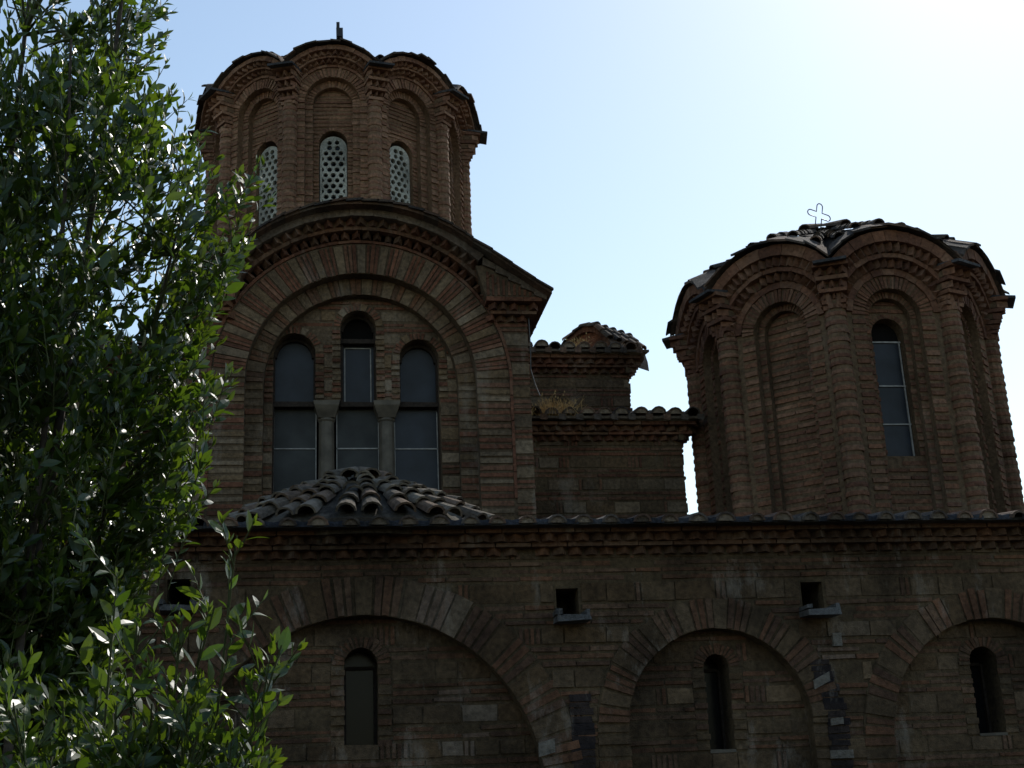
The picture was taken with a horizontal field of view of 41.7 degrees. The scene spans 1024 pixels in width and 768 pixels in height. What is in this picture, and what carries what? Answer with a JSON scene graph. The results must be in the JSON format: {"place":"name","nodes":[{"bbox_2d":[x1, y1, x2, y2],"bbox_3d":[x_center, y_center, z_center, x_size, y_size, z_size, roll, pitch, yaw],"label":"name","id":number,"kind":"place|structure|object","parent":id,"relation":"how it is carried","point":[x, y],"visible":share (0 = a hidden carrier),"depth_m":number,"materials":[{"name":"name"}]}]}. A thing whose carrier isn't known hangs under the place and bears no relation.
{"place":"outdoors","nodes":[
{"label":"outdoors","id":0,"kind":"place"},
{"bbox_2d":[0,0,1023,513],"label":"sky","id":1,"kind":"structure","parent":0,"point":[632,148],"materials":[{"name":"blue"}]},
{"label":"ground","id":2,"kind":"structure","parent":0,"visible":0},
{"bbox_2d":[0,0,277,767],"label":"laurel tree","id":3,"kind":"object","parent":2,"relation":"on","point":[52,589],"visible":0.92,"depth_m":5.16,"materials":[{"name":"green plant"}]},
{"bbox_2d":[0,509,307,767],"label":"laurel shrub","id":4,"kind":"object","parent":2,"relation":"on","point":[136,743],"visible":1,"depth_m":3.54,"materials":[{"name":"green plant"}]},
{"bbox_2d":[7,22,1023,767],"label":"church","id":5,"kind":"structure","parent":2,"relation":"on","point":[453,552],"depth_m":13.52,"materials":[{"name":"brick"}]},
{"bbox_2d":[272,316,440,493],"bbox_3d":[-1.591,0.411,13.897,2.200,3.000,0.360,0,-18,-9],"label":"triple window","id":6,"kind":"structure","parent":5,"relation":"in","point":[311,437],"depth_m":13.92,"materials":[{"name":"grey glass"}]},
{"bbox_2d":[344,652,378,748],"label":"narrow window","id":7,"kind":"structure","parent":5,"relation":"in","point":[360,680],"depth_m":10.10,"materials":[{"name":"grey glass"}]},
{"bbox_2d":[531,390,586,415],"bbox_3d":[0.471,0.213,15.203,0.834,0.325,0.546,8,-20,-29],"label":"dry grass tuft","id":8,"kind":"object","parent":5,"relation":"on","point":[559,409],"visible":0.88,"depth_m":15.19,"materials":[{"name":"brown plant"}]},
{"bbox_2d":[566,333,590,348],"bbox_3d":[0.835,-0.551,17.263,0.411,0.282,0.358,-11,-20,25],"label":"dry grass tuft","id":9,"kind":"object","parent":5,"relation":"on","point":[576,344],"visible":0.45,"depth_m":17.21,"materials":[{"name":"brown plant"}]},
{"bbox_2d":[704,658,736,752],"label":"narrow window","id":10,"kind":"structure","parent":5,"relation":"in","point":[713,690],"depth_m":10.46,"materials":[{"name":"black glass"}]},
{"bbox_2d":[969,652,1007,735],"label":"narrow window","id":11,"kind":"structure","parent":5,"relation":"in","point":[985,729],"depth_m":10.79,"materials":[{"name":"black glass"}]}
]}

